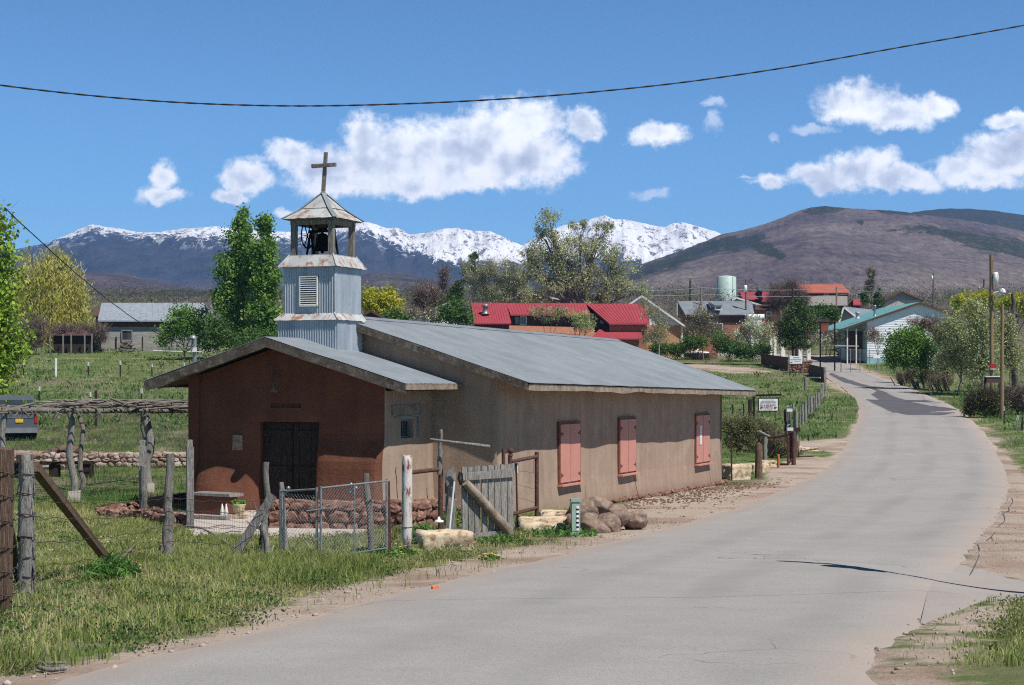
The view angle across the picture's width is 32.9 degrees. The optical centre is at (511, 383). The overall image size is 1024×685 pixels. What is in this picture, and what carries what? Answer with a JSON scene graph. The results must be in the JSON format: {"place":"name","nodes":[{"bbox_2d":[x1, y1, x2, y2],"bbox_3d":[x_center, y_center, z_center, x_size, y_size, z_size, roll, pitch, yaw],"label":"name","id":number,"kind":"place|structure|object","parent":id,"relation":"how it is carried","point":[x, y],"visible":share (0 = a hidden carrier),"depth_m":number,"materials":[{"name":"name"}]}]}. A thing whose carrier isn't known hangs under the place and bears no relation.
{"place":"outdoors","nodes":[
{"label":"outdoors","id":0,"kind":"place"},
{"bbox_2d":[3,270,551,296],"bbox_3d":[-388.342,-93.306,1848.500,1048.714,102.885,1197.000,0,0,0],"label":"bare low hill","id":1,"kind":"structure","parent":0,"point":[103,278],"depth_m":1680.18,"materials":[{"name":"brown soil"}]},
{"bbox_2d":[2,215,720,295],"bbox_3d":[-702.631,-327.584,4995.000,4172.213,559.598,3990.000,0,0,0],"label":"snowy mountains","id":2,"kind":"structure","parent":0,"point":[178,257],"depth_m":4487.02,"materials":[{"name":"white snow"}]},
{"bbox_2d":[0,297,1023,684],"bbox_3d":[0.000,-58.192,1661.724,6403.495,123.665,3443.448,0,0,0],"label":"ground","id":3,"kind":"structure","parent":0,"point":[1000,559],"depth_m":36.16,"materials":[{"name":"beige soil"}]},
{"bbox_2d":[0,395,37,438],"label":"van","id":4,"kind":"object","parent":3,"relation":"on","point":[24,424],"visible":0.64,"depth_m":75.17,"materials":[{"name":"grey paint"}]},
{"bbox_2d":[0,199,39,405],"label":"leafy tree","id":5,"kind":"object","parent":3,"relation":"on","point":[11,337],"visible":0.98,"depth_m":51.92,"materials":[{"name":"green plant"}]},
{"bbox_2d":[16,305,53,352],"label":"bare shrub","id":6,"kind":"object","parent":3,"relation":"on","point":[36,325],"visible":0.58,"depth_m":181.53,"materials":[{"name":"plant"}]},
{"bbox_2d":[3,242,98,347],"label":"willow tree","id":7,"kind":"object","parent":3,"relation":"on","point":[55,290],"visible":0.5,"depth_m":203.76,"materials":[{"name":"yellow plant"}]},
{"bbox_2d":[14,461,93,477],"bbox_3d":[-15.152,2.864,57.000,2.743,0.603,0.500,0,0,0],"label":"bench","id":8,"kind":"object","parent":3,"relation":"on","point":[55,468],"visible":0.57,"depth_m":56.80,"materials":[{"name":"brown wood"}]},
{"bbox_2d":[50,330,100,353],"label":"open shed","id":9,"kind":"structure","parent":3,"relation":"on","point":[68,342],"depth_m":184.00,"materials":[{"name":"grey wood"}]},
{"bbox_2d":[50,317,114,351],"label":"bare shrub","id":10,"kind":"object","parent":3,"relation":"on","point":[98,333],"visible":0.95,"depth_m":184.70,"materials":[{"name":"plant"}]},
{"bbox_2d":[0,397,187,501],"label":"pergola","id":11,"kind":"object","parent":3,"relation":"on","point":[145,408],"visible":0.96,"depth_m":47.85,"materials":[{"name":"grey wood"}]},
{"bbox_2d":[5,408,187,475],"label":"dry weeds","id":12,"kind":"object","parent":3,"relation":"on","point":[92,440],"visible":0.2,"depth_m":75.33,"materials":[{"name":"plant"}]},
{"bbox_2d":[14,451,185,469],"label":"fieldstone wall","id":13,"kind":"structure","parent":3,"relation":"on","point":[133,458],"depth_m":61.89,"materials":[{"name":"beige stone"}]},
{"bbox_2d":[79,551,146,582],"bbox_3d":[-5.081,2.355,22.114,0.855,0.498,0.803,0,0,0],"label":"weed clump","id":14,"kind":"object","parent":3,"relation":"on","point":[113,564],"visible":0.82,"depth_m":21.95,"materials":[{"name":"green plant"}]},
{"bbox_2d":[0,447,269,619],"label":"wire fence","id":15,"kind":"object","parent":3,"relation":"on","point":[21,563],"visible":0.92,"depth_m":19.69,"materials":[{"name":"grey wood"}]},
{"bbox_2d":[232,492,276,554],"bbox_3d":[-4.113,2.295,27.434,0.813,1.154,0.050,0,0,8],"label":"leaning plank","id":16,"kind":"object","parent":15,"relation":"attached to","point":[258,517],"visible":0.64,"depth_m":27.42,"materials":[{"name":"grey wood"}]},
{"bbox_2d":[95,493,185,525],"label":"flower bed wall","id":17,"kind":"structure","parent":3,"relation":"on","point":[119,509],"depth_m":40.08,"materials":[{"name":"red stone"}]},
{"bbox_2d":[139,440,147,508],"bbox_3d":[-8.868,2.442,41.761,0.210,2.135,0.344,0,0,-13],"label":"gate post","id":18,"kind":"object","parent":3,"relation":"on","point":[142,468],"visible":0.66,"depth_m":41.66,"materials":[{"name":"grey wood"}]},
{"bbox_2d":[98,303,217,350],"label":"barn","id":19,"kind":"structure","parent":3,"relation":"on","point":[122,324],"depth_m":190.00,"materials":[{"name":"metal"}]},
{"bbox_2d":[49,485,270,534],"bbox_3d":[-7.593,2.793,38.561,1.274,0.830,13.445,0,0,-32],"label":"woven wire fence","id":20,"kind":"object","parent":3,"relation":"on","point":[162,508],"visible":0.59,"depth_m":38.71,"materials":[{"name":"grey metal"}]},
{"bbox_2d":[150,299,218,358],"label":"green shrub","id":21,"kind":"object","parent":3,"relation":"on","point":[182,316],"visible":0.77,"depth_m":171.60,"materials":[{"name":"green plant"}]},
{"bbox_2d":[186,440,193,525],"bbox_3d":[-6.826,2.291,36.788,0.167,2.179,0.167,0,0,-11],"label":"gate post","id":22,"kind":"object","parent":3,"relation":"on","point":[189,478],"visible":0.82,"depth_m":36.72,"materials":[{"name":"grey wood"}]},
{"bbox_2d":[202,202,257,351],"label":"poplar tree","id":23,"kind":"object","parent":3,"relation":"on","point":[229,295],"visible":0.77,"depth_m":169.25,"materials":[{"name":"green plant"}]},
{"bbox_2d":[193,310,276,355],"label":"green shrub","id":24,"kind":"object","parent":3,"relation":"on","point":[216,339],"visible":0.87,"depth_m":159.59,"materials":[{"name":"green plant"}]},
{"bbox_2d":[3,388,481,519],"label":"grass","id":25,"kind":"structure","parent":3,"relation":"on","point":[109,490],"depth_m":59.84,"materials":[{"name":"green plant"}]},
{"bbox_2d":[239,210,285,340],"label":"poplar tree","id":26,"kind":"object","parent":3,"relation":"on","point":[263,309],"visible":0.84,"depth_m":166.45,"materials":[{"name":"green plant"}]},
{"bbox_2d":[183,510,385,538],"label":"patio","id":27,"kind":"structure","parent":3,"relation":"on","point":[238,523],"depth_m":36.18,"materials":[{"name":"concrete"}]},
{"bbox_2d":[194,491,243,515],"bbox_3d":[-6.857,2.807,40.174,1.257,0.551,0.507,0,0,32],"label":"adobe bench","id":28,"kind":"object","parent":27,"relation":"on","point":[212,495],"visible":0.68,"depth_m":39.97,"materials":[{"name":"brown concrete"}]},
{"bbox_2d":[279,479,387,554],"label":"chain link gate","id":29,"kind":"structure","parent":3,"relation":"on","point":[319,534],"depth_m":27.25,"materials":[{"name":"metal"}]},
{"bbox_2d":[0,498,676,684],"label":"grass","id":30,"kind":"structure","parent":3,"relation":"on","point":[267,574],"depth_m":22.72,"materials":[{"name":"green plant"}]},
{"bbox_2d":[268,498,443,528],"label":"planter wall","id":31,"kind":"structure","parent":3,"relation":"on","point":[423,510],"depth_m":36.25,"materials":[{"name":"red stone"}]},
{"bbox_2d":[363,473,374,553],"bbox_3d":[-2.285,2.268,27.958,0.226,1.637,0.146,0,0,0],"label":"fence post","id":32,"kind":"object","parent":3,"relation":"on","point":[366,479],"visible":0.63,"depth_m":27.91,"materials":[{"name":"grey wood"}]},
{"bbox_2d":[349,543,419,559],"bbox_3d":[-2.099,2.756,28.315,1.284,0.308,1.241,0,0,0],"label":"weed clump","id":33,"kind":"object","parent":3,"relation":"on","point":[397,549],"visible":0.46,"depth_m":28.12,"materials":[{"name":"green plant"}]},
{"bbox_2d":[361,279,407,319],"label":"yellow tree","id":34,"kind":"object","parent":3,"relation":"on","point":[378,302],"visible":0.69,"depth_m":204.18,"materials":[{"name":"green plant"}]},
{"bbox_2d":[401,455,412,548],"bbox_3d":[-1.840,2.101,30.406,0.210,1.674,0.210,0,0,0],"label":"pipe bollard","id":35,"kind":"object","parent":3,"relation":"on","point":[406,526],"visible":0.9,"depth_m":30.33,"materials":[{"name":"white paint"}]},
{"bbox_2d":[402,304,439,322],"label":"blossom shrub","id":36,"kind":"object","parent":3,"relation":"on","point":[431,315],"visible":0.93,"depth_m":201.64,"materials":[{"name":"grey plant"}]},
{"bbox_2d":[404,276,447,310],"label":"bare tree","id":37,"kind":"object","parent":3,"relation":"on","point":[421,296],"visible":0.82,"depth_m":257.61,"materials":[{"name":"plant"}]},
{"bbox_2d":[415,528,473,549],"bbox_3d":[-1.196,2.898,31.208,1.093,0.554,0.626,0,0,-13],"label":"limestone block","id":38,"kind":"object","parent":3,"relation":"on","point":[428,538],"depth_m":30.97,"materials":[{"name":"beige stone"}]},
{"bbox_2d":[444,467,455,528],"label":"narrow gate","id":39,"kind":"structure","parent":3,"relation":"on","point":[450,479],"depth_m":34.08,"materials":[{"name":"grey wood"}]},
{"bbox_2d":[144,152,756,516],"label":"chapel","id":40,"kind":"structure","parent":3,"relation":"on","point":[330,384],"depth_m":42.23,"materials":[{"name":"beige paint"}]},
{"bbox_2d":[264,422,318,500],"bbox_3d":[-5.223,2.120,41.347,1.591,2.360,0.140,0,0,22],"label":"door","id":41,"kind":"structure","parent":40,"relation":"in","point":[290,448],"depth_m":41.37,"materials":[{"name":"brown wood"}]},
{"bbox_2d":[301,225,338,254],"bbox_3d":[-4.718,-3.560,42.869,0.798,0.832,0.652,0,0,22],"label":"bell","id":42,"kind":"object","parent":40,"relation":"on","point":[321,245],"visible":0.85,"depth_m":42.80,"materials":[{"name":"black metal"}]},
{"bbox_2d":[557,421,585,486],"bbox_3d":[1.574,1.869,46.199,0.200,1.698,1.730,0,0,22],"label":"window","id":43,"kind":"structure","parent":40,"relation":"in","point":[568,435],"depth_m":46.04,"materials":[{"name":"pink paint"}]},
{"bbox_2d":[617,416,640,475],"bbox_3d":[3.409,1.839,50.720,0.200,1.698,1.667,0,0,22],"label":"window","id":44,"kind":"structure","parent":40,"relation":"in","point":[626,428],"depth_m":50.55,"materials":[{"name":"pink paint"}]},
{"bbox_2d":[694,413,713,465],"bbox_3d":[6.418,1.874,58.130,0.200,1.728,1.829,0,0,22],"label":"window","id":45,"kind":"structure","parent":40,"relation":"in","point":[701,452],"depth_m":58.03,"materials":[{"name":"pink paint"}]},
{"bbox_2d":[412,429,489,529],"bbox_3d":[-1.437,2.080,33.469,1.869,2.360,0.950,0,0,-33],"label":"pipe fence","id":46,"kind":"object","parent":3,"relation":"on","point":[438,469],"visible":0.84,"depth_m":33.88,"materials":[{"name":"brown metal"}]},
{"bbox_2d":[427,294,478,325],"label":"green shrub","id":47,"kind":"object","parent":3,"relation":"on","point":[454,313],"visible":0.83,"depth_m":207.67,"materials":[{"name":"green plant"}]},
{"bbox_2d":[457,464,513,537],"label":"picket gate","id":48,"kind":"structure","parent":3,"relation":"on","point":[474,500],"depth_m":34.63,"materials":[{"name":"grey wood"}]},
{"bbox_2d":[458,253,535,302],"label":"pale bare tree","id":49,"kind":"object","parent":3,"relation":"on","point":[485,289],"visible":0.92,"depth_m":241.48,"materials":[{"name":"grey plant"}]},
{"bbox_2d":[0,344,1023,442],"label":"grass","id":50,"kind":"structure","parent":3,"relation":"on","point":[114,387],"depth_m":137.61,"materials":[{"name":"green plant"}]},
{"bbox_2d":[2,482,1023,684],"bbox_3d":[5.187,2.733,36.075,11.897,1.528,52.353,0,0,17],"label":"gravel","id":51,"kind":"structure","parent":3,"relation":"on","point":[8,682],"depth_m":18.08,"materials":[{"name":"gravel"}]},
{"bbox_2d":[4,347,1023,454],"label":"dry weeds","id":52,"kind":"object","parent":3,"relation":"on","point":[225,347],"visible":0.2,"depth_m":130.66,"materials":[{"name":"grey plant"}]},
{"bbox_2d":[502,448,538,515],"bbox_3d":[0.067,2.300,36.194,0.488,1.957,1.900,0,0,17],"label":"pipe railing","id":53,"kind":"object","parent":3,"relation":"on","point":[511,461],"visible":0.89,"depth_m":36.57,"materials":[{"name":"metal"}]},
{"bbox_2d":[513,516,566,534],"bbox_3d":[0.576,2.977,35.986,1.147,0.441,0.788,0,0,0],"label":"limestone block","id":54,"kind":"object","parent":3,"relation":"on","point":[535,522],"depth_m":35.69,"materials":[{"name":"beige stone"}]},
{"bbox_2d":[525,301,571,332],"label":"young tree","id":55,"kind":"object","parent":3,"relation":"on","point":[562,311],"visible":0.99,"depth_m":195.69,"materials":[{"name":"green plant"}]},
{"bbox_2d":[78,266,1023,335],"bbox_3d":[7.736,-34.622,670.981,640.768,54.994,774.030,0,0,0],"label":"distant bare trees","id":56,"kind":"object","parent":3,"relation":"on","point":[409,305],"visible":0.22,"depth_m":587.01,"materials":[{"name":"brown plant"}]},
{"bbox_2d":[86,274,1022,329],"bbox_3d":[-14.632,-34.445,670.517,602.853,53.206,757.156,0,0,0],"label":"distant evergreens","id":57,"kind":"object","parent":3,"relation":"on","point":[942,301],"visible":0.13,"depth_m":630.75,"materials":[{"name":"green plant"}]},
{"bbox_2d":[471,302,649,349],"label":"red roof house","id":58,"kind":"structure","parent":3,"relation":"on","point":[624,323],"depth_m":214.58,"materials":[{"name":"metal"}]},
{"bbox_2d":[524,524,599,536],"bbox_3d":[0.986,3.049,35.681,1.676,0.333,1.680,0,0,0],"label":"weed clump","id":59,"kind":"object","parent":3,"relation":"on","point":[570,533],"visible":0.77,"depth_m":35.38,"materials":[{"name":"green plant"}]},
{"bbox_2d":[565,308,596,335],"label":"young tree","id":60,"kind":"object","parent":3,"relation":"on","point":[582,321],"visible":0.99,"depth_m":183.81,"materials":[{"name":"green plant"}]},
{"bbox_2d":[515,203,656,311],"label":"elm tree","id":61,"kind":"object","parent":3,"relation":"on","point":[570,283],"visible":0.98,"depth_m":221.62,"materials":[{"name":"green plant"}]},
{"bbox_2d":[580,515,610,533],"bbox_3d":[1.698,3.063,36.386,0.881,0.637,0.550,0,0,-42],"label":"boulder","id":62,"kind":"object","parent":3,"relation":"on","point":[587,522],"visible":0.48,"depth_m":36.06,"materials":[{"name":"brown stone"}]},
{"bbox_2d":[624,510,647,529],"bbox_3d":[2.694,3.007,37.904,0.567,0.490,0.667,0,0,0],"label":"boulder","id":63,"kind":"object","parent":3,"relation":"on","point":[638,519],"visible":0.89,"depth_m":37.66,"materials":[{"name":"brown stone"}]},
{"bbox_2d":[635,296,675,354],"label":"young tree","id":64,"kind":"object","parent":3,"relation":"on","point":[657,332],"visible":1,"depth_m":199.78,"materials":[{"name":"grey plant"}]},
{"bbox_2d":[629,295,684,357],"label":"white gable house","id":65,"kind":"structure","parent":3,"relation":"on","point":[676,325],"depth_m":219.00,"materials":[{"name":"paint"}]},
{"bbox_2d":[674,331,711,356],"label":"dark bush","id":66,"kind":"object","parent":3,"relation":"on","point":[690,342],"visible":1,"depth_m":202.08,"materials":[{"name":"green plant"}]},
{"bbox_2d":[611,479,784,509],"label":"soil clods","id":67,"kind":"object","parent":3,"relation":"on","point":[691,493],"visible":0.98,"depth_m":53.39,"materials":[{"name":"brown soil"}]},
{"bbox_2d":[680,301,728,358],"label":"young tree","id":68,"kind":"object","parent":3,"relation":"on","point":[704,325],"visible":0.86,"depth_m":211.73,"materials":[{"name":"grey plant"}]},
{"bbox_2d":[677,301,753,352],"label":"tin roof house","id":69,"kind":"structure","parent":3,"relation":"on","point":[732,313],"depth_m":235.01,"materials":[{"name":"brick"}]},
{"bbox_2d":[706,325,743,359],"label":"dark bush","id":70,"kind":"object","parent":3,"relation":"on","point":[727,345],"visible":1,"depth_m":201.54,"materials":[{"name":"green plant"}]},
{"bbox_2d":[717,273,735,300],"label":"water tank","id":71,"kind":"object","parent":3,"relation":"on","point":[726,282],"visible":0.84,"depth_m":597.16,"materials":[{"name":"metal"}]},
{"bbox_2d":[722,463,751,479],"bbox_3d":[7.910,3.224,61.505,0.959,0.750,0.997,0,0,-15],"label":"limestone block","id":72,"kind":"object","parent":3,"relation":"on","point":[740,471],"depth_m":61.13,"materials":[{"name":"beige stone"}]},
{"bbox_2d":[722,407,762,452],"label":"olive shrub","id":73,"kind":"object","parent":3,"relation":"on","point":[739,434],"visible":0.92,"depth_m":76.83,"materials":[{"name":"green plant"}]},
{"bbox_2d":[730,310,781,360],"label":"blossom tree","id":74,"kind":"object","parent":3,"relation":"on","point":[754,328],"visible":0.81,"depth_m":207.58,"materials":[{"name":"white plant"}]},
{"bbox_2d":[735,339,776,361],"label":"dark bush","id":75,"kind":"object","parent":3,"relation":"on","point":[756,349],"visible":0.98,"depth_m":200.97,"materials":[{"name":"green plant"}]},
{"bbox_2d":[752,394,781,418],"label":"hanging sign","id":76,"kind":"object","parent":3,"relation":"on","point":[768,404],"visible":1,"depth_m":100.73,"materials":[{"name":"white metal"}]},
{"bbox_2d":[745,412,789,450],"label":"olive shrub","id":77,"kind":"object","parent":3,"relation":"on","point":[765,427],"visible":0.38,"depth_m":78.80,"materials":[{"name":"green plant"}]},
{"bbox_2d":[760,424,787,457],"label":"olive shrub","id":78,"kind":"object","parent":3,"relation":"on","point":[776,445],"visible":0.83,"depth_m":74.34,"materials":[{"name":"green plant"}]},
{"bbox_2d":[760,273,812,350],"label":"bare tree","id":79,"kind":"object","parent":3,"relation":"on","point":[784,291],"visible":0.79,"depth_m":245.40,"materials":[{"name":"brown plant"}]},
{"bbox_2d":[771,295,819,355],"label":"juniper tree","id":80,"kind":"object","parent":3,"relation":"on","point":[800,322],"visible":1,"depth_m":197.61,"materials":[{"name":"green plant"}]},
{"bbox_2d":[799,367,826,428],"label":"roadside fence","id":81,"kind":"object","parent":3,"relation":"on","point":[807,407],"visible":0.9,"depth_m":109.83,"materials":[{"name":"grey wood"}]},
{"bbox_2d":[795,284,849,338],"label":"orange roof house","id":82,"kind":"structure","parent":3,"relation":"on","point":[821,293],"depth_m":292.00,"materials":[{"name":"concrete"}]},
{"bbox_2d":[811,300,841,346],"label":"young tree","id":83,"kind":"object","parent":3,"relation":"on","point":[830,312],"visible":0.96,"depth_m":227.57,"materials":[{"name":"green plant"}]},
{"bbox_2d":[812,326,846,361],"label":"blossom shrub","id":84,"kind":"object","parent":3,"relation":"on","point":[828,340],"visible":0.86,"depth_m":205.63,"materials":[{"name":"white plant"}]},
{"bbox_2d":[711,396,1023,501],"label":"grass","id":85,"kind":"structure","parent":3,"relation":"on","point":[828,433],"depth_m":97.52,"materials":[{"name":"green plant"}]},
{"bbox_2d":[814,302,975,363],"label":"teal roof house","id":86,"kind":"structure","parent":3,"relation":"on","point":[885,318],"depth_m":204.19,"materials":[{"name":"metal"}]},
{"bbox_2d":[870,291,924,308],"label":"brown gable house","id":87,"kind":"structure","parent":3,"relation":"on","point":[898,298],"depth_m":300.00,"materials":[{"name":"concrete"}]},
{"bbox_2d":[878,321,942,375],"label":"round bush","id":88,"kind":"object","parent":3,"relation":"on","point":[915,348],"visible":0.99,"depth_m":151.52,"materials":[{"name":"green plant"}]},
{"bbox_2d":[923,317,958,389],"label":"tree","id":89,"kind":"object","parent":3,"relation":"on","point":[936,331],"visible":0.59,"depth_m":149.69,"materials":[{"name":"green plant"}]},
{"bbox_2d":[929,306,977,392],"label":"tree","id":90,"kind":"object","parent":3,"relation":"on","point":[952,353],"visible":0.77,"depth_m":142.59,"materials":[{"name":"green plant"}]},
{"bbox_2d":[903,538,1023,667],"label":"grass","id":91,"kind":"structure","parent":3,"relation":"on","point":[1012,653],"depth_m":13.52,"materials":[{"name":"green plant"}]},
{"bbox_2d":[946,287,1000,317],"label":"yellow tree","id":92,"kind":"object","parent":3,"relation":"on","point":[956,301],"visible":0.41,"depth_m":214.54,"materials":[{"name":"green plant"}]},
{"bbox_2d":[952,287,1013,389],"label":"tree","id":93,"kind":"object","parent":3,"relation":"on","point":[980,335],"visible":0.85,"depth_m":139.60,"materials":[{"name":"green plant"}]},
{"bbox_2d":[960,382,1014,417],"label":"dark thicket","id":94,"kind":"object","parent":3,"relation":"on","point":[984,400],"visible":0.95,"depth_m":106.66,"materials":[{"name":"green plant"}]},
{"bbox_2d":[958,593,1023,650],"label":"corner weeds","id":95,"kind":"object","parent":3,"relation":"on","point":[1011,633],"visible":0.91,"depth_m":15.62,"materials":[{"name":"green plant"}]},
{"bbox_2d":[989,255,1005,389],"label":"utility pole","id":96,"kind":"object","parent":3,"relation":"on","point":[993,278],"visible":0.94,"depth_m":123.88,"materials":[{"name":"brown wood"}]},
{"bbox_2d":[1000,304,1003,418],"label":"utility pole","id":97,"kind":"object","parent":3,"relation":"on","point":[1002,365],"visible":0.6,"depth_m":104.91,"materials":[{"name":"brown wood"}]},
{"bbox_2d":[994,310,1023,386],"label":"tree","id":98,"kind":"object","parent":3,"relation":"on","point":[1010,324],"visible":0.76,"depth_m":145.64,"materials":[{"name":"green plant"}]},
{"bbox_2d":[995,287,1023,329],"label":"yellow tree","id":99,"kind":"object","parent":3,"relation":"on","point":[1006,301],"visible":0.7,"depth_m":211.77,"materials":[{"name":"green plant"}]},
{"bbox_2d":[997,378,1023,413],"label":"dark thicket","id":100,"kind":"object","parent":3,"relation":"on","point":[1016,398],"visible":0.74,"depth_m":109.72,"materials":[{"name":"green plant"}]},
{"bbox_2d":[0,25,1023,106],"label":"twisted cable","id":101,"kind":"object","parent":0,"point":[500,98],"visible":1,"depth_m":16.16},
{"bbox_2d":[0,0,1023,250],"label":"sky","id":102,"kind":"structure","parent":0,"point":[939,124],"materials":[{"name":"blue"}]},
{"bbox_2d":[53,353,1012,684],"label":"road","id":103,"kind":"structure","parent":0,"point":[827,575],"depth_m":18.89,"materials":[{"name":"grey asphalt"}]},
{"bbox_2d":[576,206,1023,296],"bbox_3d":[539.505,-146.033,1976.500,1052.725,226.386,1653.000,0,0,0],"label":"bare hill","id":104,"kind":"structure","parent":0,"point":[822,243],"depth_m":1613.58,"materials":[{"name":"brown soil"}]},
{"bbox_2d":[912,208,1023,230],"bbox_3d":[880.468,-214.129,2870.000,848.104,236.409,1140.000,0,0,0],"label":"pine hill","id":105,"kind":"structure","parent":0,"point":[1005,219],"depth_m":3165.16,"materials":[{"name":"plant"}]},
{"bbox_2d":[920,564,1023,625],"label":"side road","id":106,"kind":"structure","parent":0,"point":[958,588],"depth_m":23.48,"materials":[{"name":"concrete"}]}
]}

